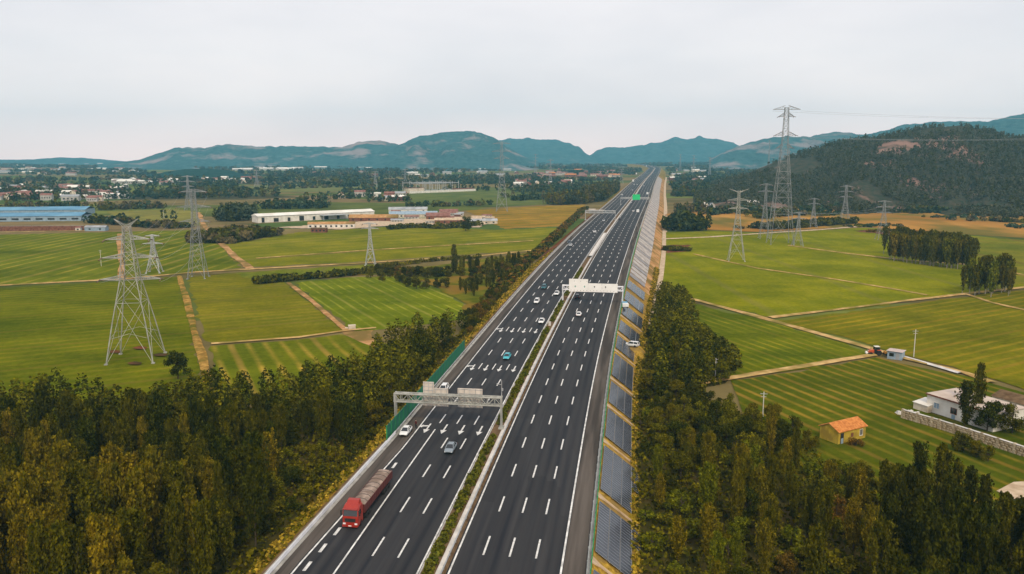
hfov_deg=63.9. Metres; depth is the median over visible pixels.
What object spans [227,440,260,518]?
poplar tree
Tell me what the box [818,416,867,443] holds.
yellow hut
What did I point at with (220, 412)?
poplar tree
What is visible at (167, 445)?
poplar tree
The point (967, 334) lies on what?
farm field
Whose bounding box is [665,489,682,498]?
shrub
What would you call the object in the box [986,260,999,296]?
slender poplar
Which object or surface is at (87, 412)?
poplar tree
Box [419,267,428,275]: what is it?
broadleaf tree
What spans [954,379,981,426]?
poplar tree
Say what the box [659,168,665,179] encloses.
embankment slope
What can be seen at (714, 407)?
broadleaf tree
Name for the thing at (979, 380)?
poplar tree
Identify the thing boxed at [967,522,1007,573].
poplar tree
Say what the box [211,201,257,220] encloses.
hedgerow
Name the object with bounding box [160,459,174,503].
poplar tree
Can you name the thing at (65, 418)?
poplar tree
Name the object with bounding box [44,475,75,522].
poplar tree
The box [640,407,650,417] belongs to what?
shrub
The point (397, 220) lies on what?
village house
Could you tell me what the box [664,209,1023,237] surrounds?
farm field
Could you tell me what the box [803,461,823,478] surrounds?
shrub
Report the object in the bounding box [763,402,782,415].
broadleaf tree
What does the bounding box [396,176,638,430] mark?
guardrail
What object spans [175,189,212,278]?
lattice tower
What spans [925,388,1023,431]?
farmhouse
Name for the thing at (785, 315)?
dirt path
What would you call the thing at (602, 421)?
guardrail
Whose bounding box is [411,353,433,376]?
broadleaf tree
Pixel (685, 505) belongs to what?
shrub
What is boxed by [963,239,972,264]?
slender poplar
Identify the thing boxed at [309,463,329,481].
shrub
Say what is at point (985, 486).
poplar tree
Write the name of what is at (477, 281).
poplar tree
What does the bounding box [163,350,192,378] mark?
broadleaf tree
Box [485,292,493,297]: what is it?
broadleaf tree
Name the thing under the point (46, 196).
village house
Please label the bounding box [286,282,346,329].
dirt path
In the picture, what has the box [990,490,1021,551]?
poplar tree
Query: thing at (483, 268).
broadleaf tree
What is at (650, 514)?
shrub
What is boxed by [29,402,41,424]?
poplar tree
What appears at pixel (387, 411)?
shrub
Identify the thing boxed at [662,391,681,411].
broadleaf tree
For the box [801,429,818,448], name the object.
broadleaf tree
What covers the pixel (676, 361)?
broadleaf tree
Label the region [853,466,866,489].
broadleaf tree
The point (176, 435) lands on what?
poplar tree
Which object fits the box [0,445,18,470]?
poplar tree
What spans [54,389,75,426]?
poplar tree
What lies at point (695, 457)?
broadleaf tree
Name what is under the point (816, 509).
poplar tree
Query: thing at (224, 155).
hill
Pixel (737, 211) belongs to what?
lattice tower
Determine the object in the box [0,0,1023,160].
sky
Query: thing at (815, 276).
dirt path
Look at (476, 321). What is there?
broadleaf tree
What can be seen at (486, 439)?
median kerb
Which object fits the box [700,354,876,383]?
dirt path
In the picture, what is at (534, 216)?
farm field
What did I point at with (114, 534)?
poplar tree
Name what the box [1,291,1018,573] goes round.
undergrowth
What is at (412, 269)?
broadleaf tree
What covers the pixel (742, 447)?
poplar tree
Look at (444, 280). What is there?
broadleaf tree
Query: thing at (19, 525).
poplar tree
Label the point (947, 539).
poplar tree
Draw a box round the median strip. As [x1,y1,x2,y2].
[420,167,654,573]
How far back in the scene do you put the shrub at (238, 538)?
129.81 m
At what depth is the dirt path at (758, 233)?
630.54 m
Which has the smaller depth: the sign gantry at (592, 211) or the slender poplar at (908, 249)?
the slender poplar at (908, 249)
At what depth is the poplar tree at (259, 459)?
134.09 m
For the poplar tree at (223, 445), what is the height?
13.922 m
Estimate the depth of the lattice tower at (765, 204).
595.64 m
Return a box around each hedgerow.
[184,224,284,243]
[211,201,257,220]
[251,266,451,283]
[374,253,481,265]
[385,220,483,229]
[483,206,588,294]
[541,180,619,204]
[659,208,712,230]
[661,245,692,250]
[751,216,858,229]
[866,228,940,233]
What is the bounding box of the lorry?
[340,469,391,527]
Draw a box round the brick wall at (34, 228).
[0,226,83,230]
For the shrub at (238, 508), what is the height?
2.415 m
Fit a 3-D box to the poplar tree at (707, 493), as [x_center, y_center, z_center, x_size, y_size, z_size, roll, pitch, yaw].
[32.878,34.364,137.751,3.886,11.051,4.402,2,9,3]
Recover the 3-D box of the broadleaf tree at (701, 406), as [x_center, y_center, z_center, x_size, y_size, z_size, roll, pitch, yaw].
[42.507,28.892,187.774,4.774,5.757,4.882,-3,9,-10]
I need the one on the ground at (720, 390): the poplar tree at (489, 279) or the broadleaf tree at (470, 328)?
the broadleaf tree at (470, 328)
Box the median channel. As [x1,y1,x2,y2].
[435,164,653,573]
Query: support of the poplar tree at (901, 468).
on the ground at (720, 390)
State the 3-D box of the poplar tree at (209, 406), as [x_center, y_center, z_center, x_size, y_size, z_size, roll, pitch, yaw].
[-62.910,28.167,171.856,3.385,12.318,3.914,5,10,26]
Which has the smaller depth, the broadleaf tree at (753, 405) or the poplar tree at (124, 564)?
the poplar tree at (124, 564)
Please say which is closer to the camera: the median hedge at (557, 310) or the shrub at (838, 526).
the shrub at (838, 526)
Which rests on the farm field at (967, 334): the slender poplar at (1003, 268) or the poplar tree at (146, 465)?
the slender poplar at (1003, 268)
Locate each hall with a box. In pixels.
[99,193,131,198]
[251,209,373,222]
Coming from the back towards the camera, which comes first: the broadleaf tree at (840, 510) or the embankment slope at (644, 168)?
the embankment slope at (644, 168)
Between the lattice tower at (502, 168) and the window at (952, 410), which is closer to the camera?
the window at (952, 410)
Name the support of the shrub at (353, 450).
on the wood floor at (251, 540)
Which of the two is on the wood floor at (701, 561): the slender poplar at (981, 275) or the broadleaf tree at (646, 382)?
the broadleaf tree at (646, 382)
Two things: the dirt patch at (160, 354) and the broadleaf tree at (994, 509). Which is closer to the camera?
the broadleaf tree at (994, 509)
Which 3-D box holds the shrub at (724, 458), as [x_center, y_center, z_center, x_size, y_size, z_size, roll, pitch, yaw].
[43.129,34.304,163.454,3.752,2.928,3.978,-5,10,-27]
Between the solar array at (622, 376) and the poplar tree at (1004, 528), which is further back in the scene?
the solar array at (622, 376)
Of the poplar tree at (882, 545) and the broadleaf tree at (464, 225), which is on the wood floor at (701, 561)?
the poplar tree at (882, 545)
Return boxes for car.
[399,425,412,435]
[440,382,448,389]
[444,441,456,453]
[503,352,510,359]
[534,297,539,303]
[538,318,544,323]
[626,341,639,346]
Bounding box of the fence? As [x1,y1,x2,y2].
[590,228,640,573]
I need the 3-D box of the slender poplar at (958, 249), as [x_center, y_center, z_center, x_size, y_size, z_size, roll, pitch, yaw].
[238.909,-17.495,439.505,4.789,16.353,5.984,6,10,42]
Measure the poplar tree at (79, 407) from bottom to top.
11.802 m
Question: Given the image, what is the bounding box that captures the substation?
[402,180,475,193]
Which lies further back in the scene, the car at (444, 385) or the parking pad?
the parking pad
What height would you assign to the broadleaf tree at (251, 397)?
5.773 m
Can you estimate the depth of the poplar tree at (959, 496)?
115.99 m
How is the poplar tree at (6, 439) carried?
on the wood floor at (251, 540)
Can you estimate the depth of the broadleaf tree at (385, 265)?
421.71 m
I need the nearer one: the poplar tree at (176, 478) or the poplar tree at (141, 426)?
the poplar tree at (176, 478)
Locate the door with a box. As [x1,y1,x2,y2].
[840,433,843,443]
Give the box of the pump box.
[345,324,355,328]
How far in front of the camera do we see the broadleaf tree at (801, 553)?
121.92 m
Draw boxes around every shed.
[0,206,94,213]
[0,212,91,221]
[84,225,108,230]
[307,221,354,228]
[310,227,327,232]
[348,214,398,220]
[434,217,480,223]
[471,218,497,223]
[886,348,905,359]
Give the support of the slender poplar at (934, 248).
on the farm field at (764, 292)
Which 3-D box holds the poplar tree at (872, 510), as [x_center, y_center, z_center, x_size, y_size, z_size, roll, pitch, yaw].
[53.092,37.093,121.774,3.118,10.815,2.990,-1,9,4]
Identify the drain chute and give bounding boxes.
[590,555,611,573]
[596,491,637,525]
[602,437,636,465]
[607,403,634,425]
[609,375,634,396]
[613,347,635,365]
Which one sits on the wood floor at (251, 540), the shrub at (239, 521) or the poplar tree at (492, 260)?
the shrub at (239, 521)
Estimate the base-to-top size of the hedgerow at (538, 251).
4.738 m
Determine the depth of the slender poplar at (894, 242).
469.64 m
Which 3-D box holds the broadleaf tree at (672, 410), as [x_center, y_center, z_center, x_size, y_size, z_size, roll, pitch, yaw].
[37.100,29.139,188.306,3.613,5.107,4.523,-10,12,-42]
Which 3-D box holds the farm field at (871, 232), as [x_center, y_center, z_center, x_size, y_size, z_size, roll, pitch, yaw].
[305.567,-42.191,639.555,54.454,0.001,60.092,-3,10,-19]
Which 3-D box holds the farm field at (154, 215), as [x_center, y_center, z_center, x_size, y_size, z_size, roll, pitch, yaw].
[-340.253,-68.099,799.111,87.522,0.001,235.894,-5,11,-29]
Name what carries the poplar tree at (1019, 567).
on the wood floor at (701, 561)
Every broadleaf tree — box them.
[55,561,88,573]
[139,547,156,570]
[141,561,167,573]
[145,501,169,546]
[151,416,179,442]
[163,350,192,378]
[163,400,181,418]
[248,390,267,409]
[266,471,285,500]
[281,465,302,487]
[284,421,300,444]
[308,445,325,465]
[363,399,382,427]
[366,267,374,277]
[376,270,383,276]
[378,272,385,280]
[381,376,403,406]
[382,263,388,271]
[387,269,393,276]
[394,265,401,274]
[394,271,404,280]
[401,266,406,275]
[402,276,408,283]
[405,277,411,286]
[407,266,415,275]
[410,277,422,288]
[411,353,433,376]
[415,265,421,274]
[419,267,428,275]
[421,278,429,287]
[423,269,432,276]
[432,266,441,276]
[433,277,441,287]
[440,277,449,287]
[446,269,451,276]
[458,267,465,275]
[461,216,472,230]
[464,307,477,315]
[465,326,473,333]
[468,267,477,276]
[471,302,481,309]
[472,319,481,328]
[473,312,479,318]
[478,273,484,283]
[479,263,486,272]
[479,308,487,318]
[483,303,492,312]
[484,289,496,299]
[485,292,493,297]
[492,291,501,300]
[502,284,509,293]
[504,262,511,268]
[637,368,660,389]
[643,406,663,427]
[647,395,661,408]
[649,422,667,437]
[655,433,674,452]
[659,390,671,407]
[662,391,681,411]
[662,470,680,491]
[664,352,677,370]
[665,379,684,397]
[666,403,680,419]
[666,419,688,443]
[667,340,678,352]
[667,453,691,478]
[669,413,681,431]
[670,336,679,349]
[670,368,681,382]
[673,418,691,437]
[674,395,691,417]
[676,426,695,446]
[678,440,703,470]
[679,388,692,406]
[682,407,698,426]
[686,382,700,403]
[691,393,705,412]
[693,400,707,421]
[695,424,719,448]
[696,520,728,541]
[701,390,721,403]
[705,400,718,412]
[709,401,725,423]
[712,422,737,446]
[714,359,729,379]
[716,415,731,433]
[719,400,742,419]
[720,392,736,408]
[722,408,740,425]
[726,516,750,540]
[730,432,766,458]
[730,566,754,573]
[734,416,752,444]
[739,439,764,470]
[741,485,760,517]
[743,402,757,416]
[745,415,757,433]
[746,407,762,424]
[752,422,767,438]
[756,492,782,522]
[762,411,781,429]
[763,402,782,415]
[765,429,783,451]
[774,550,800,573]
[775,418,793,440]
[785,415,802,431]
[798,474,842,509]
[798,546,808,567]
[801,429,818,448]
[832,495,847,521]
[835,460,849,482]
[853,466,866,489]
[854,459,879,485]
[895,519,913,557]
[950,430,965,451]
[952,433,973,450]
[968,439,982,454]
[969,440,986,458]
[972,400,1004,431]
[980,445,995,460]
[992,499,998,524]
[999,403,1023,432]
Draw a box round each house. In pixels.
[40,193,53,199]
[60,194,80,200]
[65,172,76,174]
[86,196,98,201]
[88,189,102,193]
[88,195,103,200]
[117,180,126,184]
[354,190,365,196]
[384,191,394,194]
[390,219,403,221]
[391,195,403,200]
[395,191,405,195]
[404,215,418,218]
[425,219,434,222]
[426,212,450,218]
[439,209,457,212]
[478,170,486,173]
[564,174,576,176]
[596,174,607,178]
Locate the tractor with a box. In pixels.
[865,346,881,355]
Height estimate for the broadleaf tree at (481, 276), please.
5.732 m
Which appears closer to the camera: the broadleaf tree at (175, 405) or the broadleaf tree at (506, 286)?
the broadleaf tree at (175, 405)
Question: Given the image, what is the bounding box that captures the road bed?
[261,167,654,573]
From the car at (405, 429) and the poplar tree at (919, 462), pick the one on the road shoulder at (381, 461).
the car at (405, 429)
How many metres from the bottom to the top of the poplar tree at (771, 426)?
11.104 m
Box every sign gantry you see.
[393,380,503,429]
[562,279,623,302]
[585,209,615,219]
[620,194,648,204]
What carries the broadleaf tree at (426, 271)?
on the farm field at (468, 298)
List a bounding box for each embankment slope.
[248,340,469,573]
[465,260,542,338]
[536,209,598,261]
[591,279,649,573]
[599,164,647,208]
[628,176,664,295]
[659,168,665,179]
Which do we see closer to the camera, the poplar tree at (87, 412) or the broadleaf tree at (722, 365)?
the poplar tree at (87, 412)
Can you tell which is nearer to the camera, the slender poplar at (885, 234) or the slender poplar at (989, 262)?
the slender poplar at (989, 262)
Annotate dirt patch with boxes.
[132,346,146,348]
[153,353,166,355]
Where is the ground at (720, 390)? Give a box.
[0,164,1023,507]
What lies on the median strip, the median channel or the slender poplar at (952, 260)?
the median channel
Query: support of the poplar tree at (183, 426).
on the ground at (720, 390)
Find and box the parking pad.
[630,346,645,358]
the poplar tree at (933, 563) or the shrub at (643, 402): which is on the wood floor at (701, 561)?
the shrub at (643, 402)
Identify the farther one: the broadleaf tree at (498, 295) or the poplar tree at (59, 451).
the broadleaf tree at (498, 295)
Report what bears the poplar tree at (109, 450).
on the wood floor at (251, 540)
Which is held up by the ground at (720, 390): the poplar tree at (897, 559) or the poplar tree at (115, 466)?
the poplar tree at (115, 466)
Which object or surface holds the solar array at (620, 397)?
on the embankment slope at (606, 564)
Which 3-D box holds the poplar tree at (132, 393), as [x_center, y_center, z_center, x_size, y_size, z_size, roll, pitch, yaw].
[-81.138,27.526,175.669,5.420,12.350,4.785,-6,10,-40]
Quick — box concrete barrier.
[589,233,606,255]
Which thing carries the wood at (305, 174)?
on the ground at (720, 390)
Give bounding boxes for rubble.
[895,410,919,414]
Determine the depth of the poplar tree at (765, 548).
117.79 m
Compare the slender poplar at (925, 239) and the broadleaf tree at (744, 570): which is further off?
the slender poplar at (925, 239)
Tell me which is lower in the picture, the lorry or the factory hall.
the lorry
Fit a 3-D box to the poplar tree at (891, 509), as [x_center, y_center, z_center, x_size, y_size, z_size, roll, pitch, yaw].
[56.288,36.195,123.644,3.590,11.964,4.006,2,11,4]
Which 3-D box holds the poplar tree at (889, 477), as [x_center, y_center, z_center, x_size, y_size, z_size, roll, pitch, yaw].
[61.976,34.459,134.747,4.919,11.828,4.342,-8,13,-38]
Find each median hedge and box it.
[421,433,496,573]
[496,326,549,424]
[550,299,564,321]
[564,266,582,295]
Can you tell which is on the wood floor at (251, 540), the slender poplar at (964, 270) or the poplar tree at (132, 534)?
the poplar tree at (132, 534)
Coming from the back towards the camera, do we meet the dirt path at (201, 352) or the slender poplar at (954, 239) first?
the slender poplar at (954, 239)
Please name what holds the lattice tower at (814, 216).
on the farm field at (725, 221)
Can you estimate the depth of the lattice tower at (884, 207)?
588.77 m
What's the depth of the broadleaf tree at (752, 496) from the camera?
136.74 m
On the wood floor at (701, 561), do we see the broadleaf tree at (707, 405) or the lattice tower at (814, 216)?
the broadleaf tree at (707, 405)
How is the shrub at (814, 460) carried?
on the wood floor at (701, 561)
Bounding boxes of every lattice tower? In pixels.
[96,219,166,365]
[141,234,163,273]
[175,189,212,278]
[180,175,194,209]
[253,170,259,186]
[360,222,377,265]
[492,141,510,211]
[727,189,750,261]
[757,183,774,238]
[766,105,800,244]
[767,140,770,164]
[791,212,806,244]
[809,198,820,227]
[839,185,852,218]
[874,200,892,239]
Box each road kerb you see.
[264,164,645,573]
[586,166,660,573]
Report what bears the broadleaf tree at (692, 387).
on the wood floor at (701, 561)
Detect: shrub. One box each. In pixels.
[146,541,163,554]
[232,515,245,528]
[233,499,242,512]
[233,527,251,544]
[259,513,283,532]
[264,500,286,518]
[274,467,291,482]
[278,446,299,466]
[279,495,302,511]
[287,460,303,471]
[295,441,313,453]
[297,483,313,496]
[306,474,319,487]
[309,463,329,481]
[314,439,332,457]
[324,449,344,462]
[347,447,355,453]
[355,435,369,447]
[364,427,377,438]
[384,407,393,413]
[459,329,467,335]
[631,415,647,427]
[636,388,653,398]
[637,531,667,551]
[638,509,655,518]
[639,442,653,455]
[640,400,648,406]
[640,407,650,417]
[641,357,650,364]
[646,428,659,433]
[651,437,664,446]
[656,512,673,524]
[662,450,679,461]
[662,492,696,514]
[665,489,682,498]
[666,517,699,538]
[666,560,683,573]
[669,566,693,573]
[683,482,702,500]
[708,563,730,573]
[719,453,735,465]
[721,537,732,555]
[738,562,771,573]
[768,552,787,573]
[779,524,802,546]
[790,544,810,568]
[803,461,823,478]
[805,457,823,463]
[822,564,845,573]
[828,554,859,573]
[830,516,846,535]
[847,438,865,446]
[852,562,871,573]
[865,491,881,504]
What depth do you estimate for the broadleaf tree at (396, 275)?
397.49 m
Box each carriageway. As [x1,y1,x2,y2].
[289,164,653,573]
[446,164,659,573]
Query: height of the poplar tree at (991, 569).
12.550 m
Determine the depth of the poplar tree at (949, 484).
128.34 m
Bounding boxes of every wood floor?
[1,288,516,573]
[635,335,1013,573]
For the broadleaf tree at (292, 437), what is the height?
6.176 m
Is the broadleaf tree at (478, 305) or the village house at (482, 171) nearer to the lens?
the broadleaf tree at (478, 305)
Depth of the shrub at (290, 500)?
142.89 m
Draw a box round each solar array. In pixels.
[595,501,640,573]
[601,445,638,513]
[605,408,631,455]
[609,381,631,417]
[612,353,632,389]
[616,335,633,360]
[619,320,640,345]
[622,307,642,328]
[624,291,643,312]
[627,280,644,299]
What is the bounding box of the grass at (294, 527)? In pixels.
[242,249,659,573]
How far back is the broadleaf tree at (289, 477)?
151.55 m
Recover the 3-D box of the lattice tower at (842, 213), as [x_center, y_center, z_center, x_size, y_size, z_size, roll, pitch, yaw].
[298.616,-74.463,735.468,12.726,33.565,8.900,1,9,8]
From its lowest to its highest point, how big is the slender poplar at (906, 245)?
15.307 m
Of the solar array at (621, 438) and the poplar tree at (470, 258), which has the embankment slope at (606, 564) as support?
the solar array at (621, 438)
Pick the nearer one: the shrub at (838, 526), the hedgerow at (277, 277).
the shrub at (838, 526)
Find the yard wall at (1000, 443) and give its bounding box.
[901,409,1023,456]
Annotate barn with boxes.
[991,389,1023,406]
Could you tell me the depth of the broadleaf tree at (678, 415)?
181.77 m
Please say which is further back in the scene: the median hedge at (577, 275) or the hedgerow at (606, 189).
the hedgerow at (606, 189)
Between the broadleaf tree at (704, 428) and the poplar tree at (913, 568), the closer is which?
the poplar tree at (913, 568)
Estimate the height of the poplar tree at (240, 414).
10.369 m
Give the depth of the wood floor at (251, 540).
147.73 m
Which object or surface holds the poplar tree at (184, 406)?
on the ground at (720, 390)
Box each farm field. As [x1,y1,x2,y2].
[0,230,240,283]
[0,277,199,435]
[108,209,201,225]
[188,274,341,342]
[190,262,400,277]
[205,183,384,197]
[208,334,405,403]
[226,227,555,266]
[296,276,464,330]
[342,330,374,345]
[351,187,565,205]
[356,253,533,316]
[467,204,584,228]
[659,228,1023,316]
[661,245,690,252]
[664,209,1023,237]
[678,304,867,376]
[731,357,1023,503]
[778,290,1023,388]
[858,229,916,233]
[888,237,1023,284]
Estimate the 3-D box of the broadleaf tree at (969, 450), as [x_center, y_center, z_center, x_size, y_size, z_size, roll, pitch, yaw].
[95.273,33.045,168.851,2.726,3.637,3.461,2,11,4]
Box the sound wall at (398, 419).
[386,340,464,439]
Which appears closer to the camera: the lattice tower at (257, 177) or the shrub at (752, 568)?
the shrub at (752, 568)
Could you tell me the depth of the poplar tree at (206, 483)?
134.93 m
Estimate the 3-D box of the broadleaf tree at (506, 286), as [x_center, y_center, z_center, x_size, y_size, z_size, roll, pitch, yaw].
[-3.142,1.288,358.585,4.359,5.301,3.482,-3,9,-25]
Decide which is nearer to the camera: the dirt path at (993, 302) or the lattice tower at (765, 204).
the dirt path at (993, 302)
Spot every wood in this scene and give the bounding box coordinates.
[0,161,1023,227]
[0,280,742,432]
[693,121,1023,217]
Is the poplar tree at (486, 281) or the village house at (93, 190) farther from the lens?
the village house at (93, 190)
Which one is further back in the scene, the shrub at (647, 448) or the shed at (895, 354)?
the shed at (895, 354)
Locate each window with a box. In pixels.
[933,402,939,409]
[950,407,956,414]
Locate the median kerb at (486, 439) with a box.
[419,166,650,573]
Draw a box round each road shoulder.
[275,165,648,573]
[562,164,660,573]
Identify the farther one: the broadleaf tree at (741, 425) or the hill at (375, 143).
the hill at (375, 143)
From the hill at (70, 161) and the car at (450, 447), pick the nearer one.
the car at (450, 447)
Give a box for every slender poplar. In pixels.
[881,225,889,253]
[887,234,891,255]
[890,233,897,260]
[896,232,900,256]
[899,237,902,260]
[900,233,909,261]
[903,237,911,262]
[904,237,910,258]
[906,228,915,257]
[908,237,915,262]
[910,234,917,262]
[912,236,920,263]
[917,237,923,261]
[923,235,929,260]
[925,238,929,262]
[927,238,938,264]
[930,238,938,265]
[938,241,945,266]
[939,230,946,240]
[942,237,953,267]
[950,242,954,267]
[952,237,959,267]
[953,239,963,268]
[960,238,967,266]
[960,265,968,291]
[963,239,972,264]
[965,258,976,293]
[966,239,976,263]
[971,264,980,295]
[973,240,980,257]
[977,256,987,292]
[978,262,984,293]
[983,256,993,293]
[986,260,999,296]
[996,255,1002,287]
[999,264,1006,292]
[1001,255,1014,289]
[1004,260,1016,282]
[1005,268,1014,295]
[1007,267,1016,293]
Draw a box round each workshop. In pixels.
[388,207,427,210]
[389,211,437,217]
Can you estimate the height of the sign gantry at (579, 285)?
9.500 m
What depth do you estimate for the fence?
175.79 m
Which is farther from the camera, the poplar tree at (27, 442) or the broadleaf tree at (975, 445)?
the broadleaf tree at (975, 445)
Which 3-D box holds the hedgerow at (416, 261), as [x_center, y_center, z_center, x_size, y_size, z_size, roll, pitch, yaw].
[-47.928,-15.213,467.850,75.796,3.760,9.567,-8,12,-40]
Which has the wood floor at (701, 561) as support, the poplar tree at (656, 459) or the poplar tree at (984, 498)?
the poplar tree at (656, 459)
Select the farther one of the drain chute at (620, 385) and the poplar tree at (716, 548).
the drain chute at (620, 385)
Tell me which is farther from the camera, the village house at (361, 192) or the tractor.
the village house at (361, 192)
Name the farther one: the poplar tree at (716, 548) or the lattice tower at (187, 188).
the lattice tower at (187, 188)
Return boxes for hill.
[0,157,124,164]
[96,143,396,169]
[147,169,248,180]
[326,131,538,170]
[344,140,397,146]
[499,137,596,164]
[590,136,738,163]
[693,125,1023,215]
[709,114,1023,169]
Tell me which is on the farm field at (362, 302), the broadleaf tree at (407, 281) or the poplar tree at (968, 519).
the broadleaf tree at (407, 281)
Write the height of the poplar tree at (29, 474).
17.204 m
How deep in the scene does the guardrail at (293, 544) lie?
130.38 m
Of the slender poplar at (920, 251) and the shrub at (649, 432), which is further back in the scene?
the slender poplar at (920, 251)
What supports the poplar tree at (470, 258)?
on the farm field at (468, 298)
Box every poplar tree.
[0,394,14,434]
[0,407,14,442]
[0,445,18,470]
[0,462,50,517]
[0,464,10,474]
[0,469,15,557]
[0,513,8,573]
[1,398,17,436]
[1,436,10,445]
[5,514,31,573]
[6,475,39,524]
[7,439,23,467]
[9,406,31,460]
[22,425,32,463]
[22,502,56,571]
[23,519,49,573]
[24,383,56,422]
[27,413,39,430]
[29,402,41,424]
[29,427,46,501]
[31,467,46,506]
[32,424,47,461]
[37,416,50,453]
[42,517,86,573]
[42,567,56,573]
[43,435,84,523]
[44,412,59,446]
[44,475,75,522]
[45,501,71,559]
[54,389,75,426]
[56,428,72,459]
[57,396,74,451]
[57,458,90,553]
[61,462,75,542]
[69,414,97,468]
[69,438,89,476]
[73,400,85,426]
[77,406,97,454]
[78,478,110,567]
[82,512,104,573]
[83,396,99,424]
[83,518,117,573]
[86,455,105,482]
[93,419,101,456]
[97,462,120,527]
[98,409,116,446]
[99,441,125,504]
[99,459,125,506]
[104,514,128,573]
[108,501,148,573]
[111,415,135,454]
[112,552,135,573]
[117,464,154,550]
[118,388,140,426]
[118,395,137,452]
[118,450,141,506]
[134,391,150,440]
[136,415,147,449]
[137,442,148,462]
[138,444,164,504]
[140,428,158,453]
[140,456,163,553]
[145,391,168,453]
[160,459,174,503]
[161,441,174,472]
[162,493,187,573]
[163,417,175,443]
[164,445,181,466]
[167,459,188,553]
[169,456,197,490]
[172,429,185,459]
[177,412,189,433]
[179,431,205,498]
[181,401,192,433]
[182,484,197,558]
[184,396,205,437]
[184,438,209,457]
[187,498,218,573]
[189,440,208,500]
[189,496,218,570]
[196,429,209,455]
[197,453,214,500]
[199,393,219,427]
[203,422,219,462]
[207,433,235,491]
[210,459,222,500]
[210,494,220,556]
[212,499,235,573]
[218,406,225,436]
[219,409,234,454]
[224,394,231,410]
[225,402,241,448]
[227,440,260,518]
[238,412,246,445]
[238,430,269,466]
[243,410,259,439]
[247,393,265,410]
[251,449,273,526]
[261,427,280,476]
[264,420,278,450]
[297,398,314,438]
[339,399,353,450]
[354,381,366,436]
[451,244,458,264]
[451,259,454,272]
[458,277,462,289]
[463,281,467,293]
[466,256,473,267]
[471,282,476,295]
[475,276,478,289]
[484,274,487,286]
[487,273,492,285]
[489,255,493,265]
[650,443,664,479]
[654,472,666,507]
[668,515,688,561]
[689,427,695,453]
[697,461,720,511]
[698,429,719,470]
[699,501,718,556]
[708,530,726,573]
[708,556,724,573]
[713,472,722,505]
[726,468,747,522]
[730,530,747,570]
[731,441,752,473]
[733,452,754,486]
[749,463,771,511]
[754,517,777,573]
[757,501,769,542]
[758,503,778,557]
[764,451,781,502]
[766,407,777,455]
[776,450,789,493]
[780,437,793,474]
[784,462,795,503]
[789,476,799,518]
[791,417,802,467]
[800,488,816,536]
[801,523,829,573]
[810,483,836,539]
[814,488,818,522]
[822,459,831,478]
[826,460,841,485]
[843,462,854,504]
[843,496,862,554]
[853,466,870,508]
[859,503,882,569]
[867,517,900,573]
[877,463,901,516]
[878,458,890,491]
[878,491,901,556]
[880,547,909,573]
[893,463,925,544]
[895,463,904,514]
[901,564,931,573]
[910,494,941,568]
[911,441,929,473]
[920,516,962,573]
[921,466,933,497]
[923,555,950,573]
[927,442,954,510]
[930,568,942,573]
[931,475,964,520]
[943,487,971,547]
[945,458,964,488]
[951,501,989,573]
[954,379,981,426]
[957,561,982,573]
[962,465,979,507]
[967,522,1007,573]
[974,362,987,403]
[974,472,994,505]
[974,501,1003,571]
[977,493,993,522]
[987,564,1005,573]
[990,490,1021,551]
[996,514,1010,573]
[1009,498,1023,565]
[1010,533,1023,573]
[1013,495,1023,544]
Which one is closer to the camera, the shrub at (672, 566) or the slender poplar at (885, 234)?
the shrub at (672, 566)
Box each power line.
[780,111,976,118]
[811,111,1023,118]
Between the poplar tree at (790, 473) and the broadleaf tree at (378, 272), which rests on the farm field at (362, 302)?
the broadleaf tree at (378, 272)
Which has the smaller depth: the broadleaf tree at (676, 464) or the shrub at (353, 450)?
the broadleaf tree at (676, 464)
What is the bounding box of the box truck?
[621,301,628,307]
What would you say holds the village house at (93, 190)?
on the ground at (720, 390)
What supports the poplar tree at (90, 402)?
on the wood floor at (251, 540)
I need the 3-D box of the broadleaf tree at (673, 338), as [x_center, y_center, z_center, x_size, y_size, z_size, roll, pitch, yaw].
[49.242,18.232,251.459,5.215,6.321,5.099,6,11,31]
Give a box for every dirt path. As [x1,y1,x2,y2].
[0,248,549,285]
[17,230,84,231]
[116,233,123,277]
[177,275,211,387]
[196,212,253,267]
[211,327,375,343]
[258,240,533,257]
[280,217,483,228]
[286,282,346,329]
[649,177,666,322]
[661,226,862,238]
[693,253,927,294]
[694,298,995,381]
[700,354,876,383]
[768,286,1023,317]
[788,245,1023,274]
[904,356,958,372]
[966,293,1023,309]
[997,481,1023,498]
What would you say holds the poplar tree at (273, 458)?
on the wood floor at (251, 540)
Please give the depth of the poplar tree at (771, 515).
122.57 m
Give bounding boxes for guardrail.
[265,430,395,573]
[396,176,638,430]
[440,251,595,573]
[581,179,644,264]
[586,184,654,573]
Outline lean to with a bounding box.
[912,397,931,412]
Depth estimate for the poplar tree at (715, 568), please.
110.88 m
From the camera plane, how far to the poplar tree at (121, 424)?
156.90 m
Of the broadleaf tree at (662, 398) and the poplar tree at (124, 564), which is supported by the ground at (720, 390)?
the poplar tree at (124, 564)
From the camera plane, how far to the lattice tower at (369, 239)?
453.98 m
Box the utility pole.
[760,392,765,413]
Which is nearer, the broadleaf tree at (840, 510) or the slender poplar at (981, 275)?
the broadleaf tree at (840, 510)
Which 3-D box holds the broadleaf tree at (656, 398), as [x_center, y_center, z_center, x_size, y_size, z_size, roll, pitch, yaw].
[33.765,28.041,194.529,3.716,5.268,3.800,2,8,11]
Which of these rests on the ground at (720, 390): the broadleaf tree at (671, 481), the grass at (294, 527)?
the grass at (294, 527)

